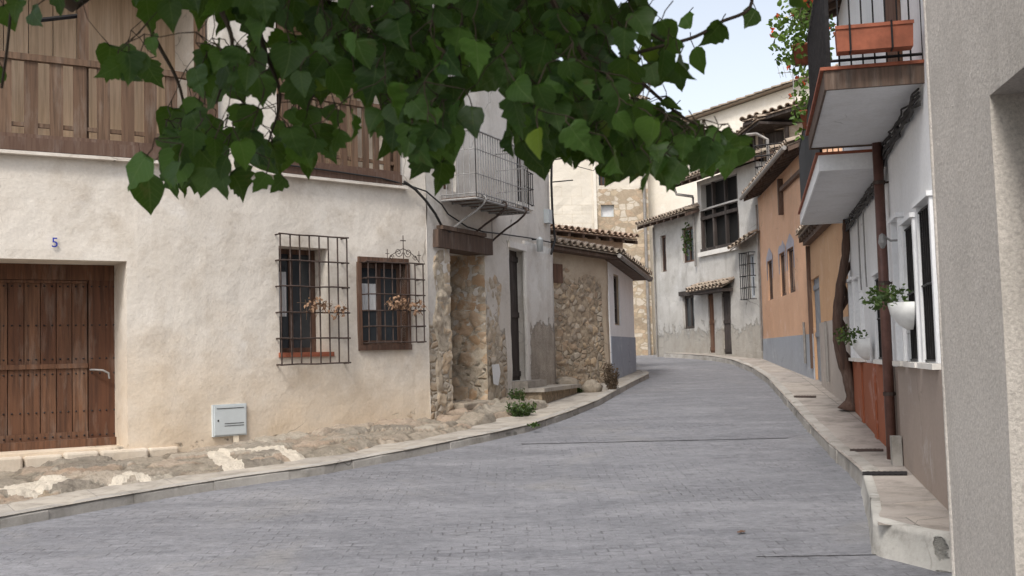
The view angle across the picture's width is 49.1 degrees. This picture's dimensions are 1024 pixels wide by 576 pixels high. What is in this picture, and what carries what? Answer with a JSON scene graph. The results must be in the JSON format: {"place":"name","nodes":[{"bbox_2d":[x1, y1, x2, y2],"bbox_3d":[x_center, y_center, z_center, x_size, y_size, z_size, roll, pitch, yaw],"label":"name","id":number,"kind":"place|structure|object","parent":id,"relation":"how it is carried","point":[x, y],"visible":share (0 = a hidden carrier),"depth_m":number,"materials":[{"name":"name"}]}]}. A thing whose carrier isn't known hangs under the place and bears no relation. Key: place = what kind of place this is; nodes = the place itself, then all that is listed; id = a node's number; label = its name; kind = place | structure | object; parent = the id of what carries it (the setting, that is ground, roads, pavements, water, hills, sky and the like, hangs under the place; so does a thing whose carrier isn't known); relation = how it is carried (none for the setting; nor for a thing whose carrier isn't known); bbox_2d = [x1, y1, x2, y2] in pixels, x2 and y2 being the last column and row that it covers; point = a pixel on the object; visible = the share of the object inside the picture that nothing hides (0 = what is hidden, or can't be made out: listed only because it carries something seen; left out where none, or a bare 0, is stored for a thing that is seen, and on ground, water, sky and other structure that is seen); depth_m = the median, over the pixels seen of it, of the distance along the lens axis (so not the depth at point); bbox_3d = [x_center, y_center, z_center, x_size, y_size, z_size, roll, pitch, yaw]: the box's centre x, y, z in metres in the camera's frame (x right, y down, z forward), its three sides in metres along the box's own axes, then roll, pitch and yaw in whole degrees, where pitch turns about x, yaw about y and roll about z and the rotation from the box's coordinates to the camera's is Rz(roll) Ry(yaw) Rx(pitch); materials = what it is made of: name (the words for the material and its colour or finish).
{"place":"outdoors","nodes":[
{"label":"outdoors","id":0,"kind":"place"},
{"bbox_2d":[0,370,648,528],"bbox_3d":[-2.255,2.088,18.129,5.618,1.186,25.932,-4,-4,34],"label":"pavement","id":1,"kind":"structure","parent":0,"point":[564,403],"depth_m":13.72,"materials":[{"name":"beige concrete"}]},
{"bbox_2d":[436,397,548,426],"bbox_3d":[-0.231,2.006,18.554,0.992,0.392,3.576,-3,-4,23],"label":"bedrock ledge","id":2,"kind":"object","parent":1,"relation":"on","point":[490,412],"visible":0.78,"depth_m":17.71,"materials":[{"name":"stone"}]},
{"bbox_2d":[506,388,525,400],"bbox_3d":[0.075,1.924,19.464,0.343,0.381,0.338,-2,-4,0],"label":"weed clump","id":3,"kind":"object","parent":1,"relation":"on","point":[518,397],"visible":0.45,"depth_m":19.44,"materials":[{"name":"green plant"}]},
{"bbox_2d":[505,400,536,416],"bbox_3d":[0.135,1.975,18.226,0.553,0.289,0.594,-2,-4,0],"label":"weed clump","id":4,"kind":"object","parent":1,"relation":"on","point":[516,410],"visible":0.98,"depth_m":18.12,"materials":[{"name":"green plant"}]},
{"bbox_2d":[527,421,540,427],"bbox_3d":[0.340,2.046,16.791,0.176,0.106,0.185,-5,-5,42],"label":"weed clump","id":5,"kind":"object","parent":1,"relation":"on","point":[534,425],"visible":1,"depth_m":16.78,"materials":[{"name":"green plant"}]},
{"bbox_2d":[556,376,578,383],"bbox_3d":[1.089,2.001,23.177,0.598,0.341,0.443,-2,-4,0],"label":"boulder","id":6,"kind":"object","parent":1,"relation":"on","point":[566,380],"visible":0.43,"depth_m":23.02,"materials":[{"name":"stone"}]},
{"bbox_2d":[581,379,602,392],"bbox_3d":[1.572,2.006,22.419,0.370,0.360,0.339,2,-5,-44],"label":"boulder","id":7,"kind":"object","parent":1,"relation":"on","point":[591,386],"visible":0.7,"depth_m":22.31,"materials":[{"name":"stone"}]},
{"bbox_2d":[603,362,619,389],"bbox_3d":[2.031,1.796,22.892,0.350,0.598,0.393,-2,-4,0],"label":"weed clump","id":8,"kind":"object","parent":1,"relation":"on","point":[611,382],"visible":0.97,"depth_m":22.82,"materials":[{"name":"brown plant"}]},
{"bbox_2d":[0,355,951,575],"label":"road","id":9,"kind":"structure","parent":0,"point":[651,500],"depth_m":10.61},
{"bbox_2d":[534,438,766,443],"bbox_3d":[1.961,2.109,15.441,3.661,0.006,0.056,-2,-4,2],"label":"expansion joint","id":10,"kind":"object","parent":9,"relation":"on","point":[634,441],"visible":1,"depth_m":15.45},
{"bbox_2d":[664,353,878,486],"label":"kerb","id":11,"kind":"structure","parent":9,"relation":"on","point":[853,470],"depth_m":16.28,"materials":[{"name":"concrete"}]},
{"bbox_2d":[756,554,875,556],"bbox_3d":[2.315,2.030,8.501,0.919,0.002,0.029,-2,-4,3],"label":"expansion joint","id":12,"kind":"object","parent":9,"relation":"on","point":[813,555],"visible":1,"depth_m":8.50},
{"bbox_2d":[559,0,837,115],"label":"sky","id":13,"kind":"structure","parent":0,"point":[744,64],"materials":[{"name":"white"}]},
{"bbox_2d":[777,66,806,100],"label":"tv antenna","id":14,"kind":"object","parent":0,"point":[791,77],"visible":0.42,"depth_m":40.52,"materials":[{"name":"grey paint"}]},
{"bbox_2d":[671,353,948,524],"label":"pavement","id":15,"kind":"structure","parent":0,"point":[850,429],"depth_m":14.40,"materials":[{"name":"beige concrete"}]},
{"bbox_2d":[794,395,815,397],"bbox_3d":[5.183,1.920,19.827,0.403,0.030,0.310,-3,-4,18],"label":"pavement grate","id":16,"kind":"object","parent":15,"relation":"on","point":[805,396],"visible":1,"depth_m":19.79,"materials":[{"name":"metal"}]},
{"bbox_2d":[832,220,855,411],"bbox_3d":[5.212,0.433,17.442,0.437,2.982,0.430,-3,-4,20],"label":"vine trunk","id":17,"kind":"object","parent":15,"relation":"on","point":[840,303],"visible":0.79,"depth_m":17.31,"materials":[{"name":"brown plant"}]},
{"bbox_2d":[850,448,882,450],"bbox_3d":[4.071,1.859,12.858,0.388,0.017,0.208,-2,-4,12],"label":"pavement grate","id":18,"kind":"object","parent":15,"relation":"on","point":[878,449],"visible":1,"depth_m":12.84,"materials":[{"name":"metal"}]},
{"bbox_2d":[862,471,906,474],"bbox_3d":[3.649,1.811,10.961,0.452,0.018,0.252,-2,-4,11],"label":"pavement grate","id":19,"kind":"object","parent":15,"relation":"on","point":[884,472],"visible":1,"depth_m":10.95,"materials":[{"name":"black metal"}]},
{"bbox_2d":[861,470,951,572],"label":"pavement end","id":20,"kind":"structure","parent":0,"point":[918,546],"depth_m":8.25,"materials":[{"name":"beige concrete"}]},
{"bbox_2d":[880,495,949,530],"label":"pavement slab","id":21,"kind":"structure","parent":20,"relation":"on","point":[936,523],"depth_m":8.60,"materials":[{"name":"beige concrete"}]},
{"bbox_3d":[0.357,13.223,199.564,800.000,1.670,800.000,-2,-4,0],"label":"ground","id":22,"kind":"structure","parent":0,"visible":0},
{"bbox_2d":[0,0,430,471],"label":"plaster house","id":23,"kind":"structure","parent":22,"relation":"on","point":[131,327],"depth_m":14.66,"materials":[{"name":"beige paint"}]},
{"bbox_2d":[0,263,116,451],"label":"door","id":24,"kind":"structure","parent":23,"relation":"in","point":[47,366],"depth_m":14.24,"materials":[{"name":"brown wood"}]},
{"bbox_2d":[275,232,350,365],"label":"window","id":25,"kind":"structure","parent":23,"relation":"in","point":[298,337],"depth_m":15.98,"materials":[{"name":"black metal"}]},
{"bbox_2d":[304,297,347,319],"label":"dried flowers","id":26,"kind":"object","parent":25,"relation":"attached to","point":[324,305],"visible":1,"depth_m":15.78,"materials":[{"name":"beige plant"}]},
{"bbox_2d":[356,240,426,350],"bbox_3d":[-1.845,0.070,16.770,1.149,1.717,0.332,2,-5,-43],"label":"window","id":27,"kind":"structure","parent":23,"relation":"in","point":[378,327],"depth_m":16.76,"materials":[{"name":"brown wood"}]},
{"bbox_2d":[384,295,428,315],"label":"dried flowers","id":28,"kind":"object","parent":23,"relation":"attached to","point":[395,307],"visible":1,"depth_m":16.71,"materials":[{"name":"beige plant"}]},
{"bbox_2d":[290,165,552,242],"bbox_3d":[-1.002,-1.264,18.766,0.894,0.647,8.974,-4,-4,30],"label":"cable","id":29,"kind":"object","parent":23,"relation":"attached to","point":[433,197],"visible":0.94,"depth_m":17.31,"materials":[{"name":"black rubber"}]},
{"bbox_2d":[403,180,450,232],"bbox_3d":[-1.283,-1.253,17.403,0.118,0.732,1.114,-4,-4,35],"label":"cable","id":30,"kind":"object","parent":23,"relation":"attached to","point":[424,199],"visible":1,"depth_m":17.28,"materials":[{"name":"black rubber"}]},
{"bbox_2d":[0,417,470,503],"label":"bedrock","id":31,"kind":"structure","parent":22,"relation":"on","point":[56,476],"depth_m":13.57,"materials":[{"name":"stone"}]},
{"bbox_2d":[0,0,808,214],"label":"broadleaf tree","id":32,"kind":"object","parent":22,"relation":"on","point":[404,59],"visible":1,"depth_m":2.80,"materials":[{"name":"green plant"}]},
{"bbox_2d":[425,4,580,419],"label":"stone pier house","id":33,"kind":"structure","parent":22,"relation":"on","point":[491,315],"depth_m":19.23,"materials":[{"name":"grey paint"}]},
{"bbox_2d":[509,250,520,380],"bbox_3d":[-0.033,0.492,20.755,0.070,2.447,0.879,-3,-4,19],"label":"door","id":34,"kind":"structure","parent":33,"relation":"in","point":[513,259],"depth_m":20.95,"materials":[{"name":"brown wood"}]},
{"bbox_2d":[516,157,533,210],"bbox_3d":[0.156,-2.055,21.350,0.278,1.086,0.908,-3,-4,19],"label":"window","id":35,"kind":"structure","parent":33,"relation":"in","point":[531,208],"depth_m":21.55,"materials":[{"name":"white wood"}]},
{"bbox_2d":[532,237,543,251],"bbox_3d":[0.510,-0.847,21.677,0.225,0.290,0.146,-5,-5,42],"label":"wall lantern","id":36,"kind":"object","parent":33,"relation":"attached to","point":[539,240],"depth_m":21.60,"materials":[{"name":"black metal"}]},
{"bbox_2d":[550,164,555,254],"bbox_3d":[0.801,-1.829,22.774,0.065,2.350,0.350,-3,-4,19],"label":"cable","id":37,"kind":"object","parent":33,"relation":"attached to","point":[551,191],"visible":0.88,"depth_m":22.84,"materials":[{"name":"black rubber"}]},
{"bbox_2d":[553,158,572,182],"bbox_3d":[1.029,-2.575,23.019,0.476,0.831,0.097,-2,-4,0],"label":"insulator bracket","id":38,"kind":"object","parent":33,"relation":"attached to","point":[563,180],"visible":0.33,"depth_m":22.95,"materials":[{"name":"black metal"}]},
{"bbox_2d":[550,224,638,248],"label":"peach house","id":39,"kind":"structure","parent":22,"relation":"on","point":[614,239],"depth_m":29.09,"materials":[{"name":"paint"}]},
{"bbox_2d":[550,235,652,384],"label":"rubble cottage","id":40,"kind":"structure","parent":22,"relation":"on","point":[593,308],"depth_m":24.57,"materials":[{"name":"brown stone"}]},
{"bbox_2d":[613,276,617,323],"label":"window","id":41,"kind":"structure","parent":40,"relation":"in","point":[615,294],"depth_m":26.46,"materials":[{"name":"black glass"}]},
{"bbox_2d":[549,94,653,355],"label":"tall stone building","id":42,"kind":"structure","parent":22,"relation":"on","point":[585,198],"depth_m":44.53,"materials":[{"name":"beige paint"}]},
{"bbox_2d":[599,176,604,185],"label":"window","id":43,"kind":"structure","parent":42,"relation":"in","point":[601,179],"depth_m":44.94,"materials":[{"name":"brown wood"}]},
{"bbox_2d":[601,205,613,216],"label":"window","id":44,"kind":"structure","parent":42,"relation":"in","point":[606,210],"depth_m":44.72,"materials":[{"name":"white glass"}]},
{"bbox_2d":[635,142,780,358],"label":"white street house","id":45,"kind":"structure","parent":22,"relation":"on","point":[706,290],"depth_m":34.33,"materials":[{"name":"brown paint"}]},
{"bbox_2d":[662,235,666,271],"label":"window","id":46,"kind":"structure","parent":45,"relation":"in","point":[663,237],"depth_m":37.72,"materials":[{"name":"brown wood"}]},
{"bbox_2d":[678,291,694,328],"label":"window","id":47,"kind":"structure","parent":45,"relation":"in","point":[689,300],"depth_m":36.02,"materials":[{"name":"grey glass"}]},
{"bbox_2d":[681,222,693,255],"bbox_3d":[5.592,-1.560,35.575,0.438,1.088,0.380,-3,-4,25],"label":"climbing plant","id":48,"kind":"object","parent":45,"relation":"attached to","point":[687,239],"visible":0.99,"depth_m":35.58,"materials":[{"name":"green plant"}]},
{"bbox_2d":[684,227,693,262],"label":"window","id":49,"kind":"structure","parent":45,"relation":"in","point":[690,258],"depth_m":35.87,"materials":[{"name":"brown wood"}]},
{"bbox_2d":[708,294,714,352],"bbox_3d":[6.171,1.043,34.385,0.070,1.885,0.359,0,-4,-17],"label":"door","id":50,"kind":"structure","parent":45,"relation":"in","point":[711,304],"depth_m":34.40,"materials":[{"name":"brown wood"}]},
{"bbox_2d":[722,291,731,353],"bbox_3d":[6.465,1.002,33.410,0.070,1.950,0.537,0,-4,-17],"label":"door","id":51,"kind":"structure","parent":45,"relation":"in","point":[726,296],"depth_m":33.45,"materials":[{"name":"brown wood"}]},
{"bbox_2d":[738,252,756,299],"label":"window","id":52,"kind":"structure","parent":45,"relation":"in","point":[752,263],"depth_m":32.05,"materials":[{"name":"black metal"}]},
{"bbox_2d":[647,63,837,354],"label":"gabled pale building","id":53,"kind":"structure","parent":22,"relation":"on","point":[661,200],"depth_m":44.43,"materials":[{"name":"paint"}]},
{"bbox_2d":[735,99,806,175],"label":"timber balcony house","id":54,"kind":"structure","parent":22,"relation":"on","point":[771,126],"depth_m":31.78,"materials":[{"name":"tile"}]},
{"bbox_2d":[765,130,783,161],"bbox_3d":[7.609,-3.665,32.223,0.600,1.700,0.060,-3,-4,27],"label":"dark door","id":55,"kind":"structure","parent":54,"relation":"in","point":[775,137],"depth_m":32.23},
{"bbox_2d":[739,133,841,379],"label":"orange house","id":56,"kind":"structure","parent":22,"relation":"on","point":[774,183],"depth_m":27.11,"materials":[{"name":"paint"}]},
{"bbox_2d":[766,248,772,299],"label":"window","id":57,"kind":"structure","parent":56,"relation":"in","point":[769,255],"depth_m":29.95,"materials":[{"name":"brown wood"}]},
{"bbox_2d":[778,241,785,295],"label":"window","id":58,"kind":"structure","parent":56,"relation":"in","point":[781,248],"depth_m":27.81,"materials":[{"name":"brown wood"}]},
{"bbox_2d":[786,234,795,292],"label":"window","id":59,"kind":"structure","parent":56,"relation":"in","point":[790,242],"depth_m":26.53,"materials":[{"name":"brown wood"}]},
{"bbox_2d":[795,223,850,401],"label":"ochre lean house","id":60,"kind":"structure","parent":22,"relation":"on","point":[822,243],"depth_m":21.30,"materials":[{"name":"paint"}]},
{"bbox_2d":[813,277,821,381],"bbox_3d":[6.316,0.944,22.909,0.070,2.322,1.576,-2,-4,9],"label":"door","id":61,"kind":"structure","parent":60,"relation":"in","point":[816,282],"depth_m":23.25,"materials":[{"name":"brown wood"}]},
{"bbox_2d":[796,0,948,510],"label":"white balcony house","id":62,"kind":"structure","parent":22,"relation":"on","point":[856,103],"depth_m":11.17,"materials":[{"name":"paint"}]},
{"bbox_2d":[788,66,808,140],"bbox_3d":[4.037,-2.475,15.168,0.575,1.088,0.642,-3,-4,15],"label":"hanging flowerpot","id":63,"kind":"object","parent":62,"relation":"hanging from","point":[803,114],"visible":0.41,"depth_m":15.15,"materials":[{"name":"plant"}]},
{"bbox_2d":[766,0,836,78],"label":"hanging flowerpot","id":64,"kind":"object","parent":62,"relation":"hanging from","point":[798,57],"visible":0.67,"depth_m":13.55,"materials":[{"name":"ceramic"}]},
{"bbox_2d":[833,323,869,359],"bbox_3d":[4.407,0.700,14.567,0.438,0.483,0.675,-2,-4,12],"label":"wall planter","id":65,"kind":"object","parent":62,"relation":"attached to","point":[861,347],"visible":1,"depth_m":14.44,"materials":[{"name":"white ceramic"}]},
{"bbox_2d":[846,277,856,360],"bbox_3d":[5.209,0.479,16.996,0.200,1.252,0.847,-2,-4,12],"label":"window","id":66,"kind":"structure","parent":62,"relation":"in","point":[849,281],"depth_m":17.30,"materials":[{"name":"white paint"}]},
{"bbox_2d":[852,274,865,361],"bbox_3d":[4.980,0.435,15.944,0.200,1.220,0.833,-2,-4,12],"label":"window","id":67,"kind":"structure","parent":62,"relation":"in","point":[858,293],"depth_m":16.08,"materials":[{"name":"white paint"}]},
{"bbox_2d":[834,19,913,55],"bbox_3d":[3.052,-2.116,9.450,0.632,0.267,0.208,-2,-4,12],"label":"balcony planter","id":68,"kind":"object","parent":62,"relation":"hanging from","point":[876,37],"visible":1,"depth_m":9.39,"materials":[{"name":"ceramic"}]},
{"bbox_2d":[871,266,892,363],"bbox_3d":[4.353,0.334,13.066,0.200,1.099,1.206,-2,-4,12],"label":"window","id":69,"kind":"structure","parent":62,"relation":"in","point":[874,274],"depth_m":13.50,"materials":[{"name":"white wood"}]},
{"bbox_2d":[845,88,920,231],"bbox_3d":[4.340,-1.280,13.607,0.076,0.428,8.303,-2,-4,12],"label":"cable bundle","id":70,"kind":"object","parent":62,"relation":"attached to","point":[865,199],"visible":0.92,"depth_m":11.49,"materials":[{"name":"black rubber"}]},
{"bbox_2d":[859,283,914,329],"bbox_3d":[3.524,0.175,10.460,0.462,0.439,0.700,-2,-4,0],"label":"wall planter","id":71,"kind":"object","parent":62,"relation":"attached to","point":[902,314],"visible":1,"depth_m":10.31,"materials":[{"name":"white ceramic"}]},
{"bbox_2d":[878,233,897,248],"bbox_3d":[3.802,-0.477,11.250,0.241,0.160,0.084,-3,-4,21],"label":"wall lamp","id":72,"kind":"object","parent":62,"relation":"attached to","point":[882,242],"visible":0.94,"depth_m":11.25,"materials":[{"name":"grey paint"}]},
{"bbox_2d":[885,0,902,61],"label":"balcony door","id":73,"kind":"structure","parent":62,"relation":"in","point":[890,10],"depth_m":10.98,"materials":[{"name":"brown wood"}]},
{"bbox_2d":[887,212,907,365],"bbox_3d":[3.985,0.027,11.422,0.200,1.528,0.659,-2,-4,12],"label":"window","id":74,"kind":"structure","parent":62,"relation":"in","point":[895,231],"depth_m":11.60,"materials":[{"name":"white paint"}]},
{"bbox_2d":[898,212,921,367],"bbox_3d":[3.780,0.035,10.469,0.200,1.405,0.799,-2,-4,12],"label":"window","id":75,"kind":"structure","parent":62,"relation":"in","point":[909,253],"depth_m":10.48,"materials":[{"name":"white wood"}]},
{"bbox_2d":[911,190,940,369],"bbox_3d":[3.566,-0.047,9.498,0.200,1.460,0.869,-2,-4,12],"label":"window","id":76,"kind":"structure","parent":62,"relation":"in","point":[924,217],"depth_m":9.52,"materials":[{"name":"white metal"}]},
{"bbox_2d":[923,0,1023,575],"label":"stucco house","id":77,"kind":"structure","parent":22,"relation":"on","point":[974,53],"depth_m":4.75,"materials":[{"name":"grey paint"}]}
]}

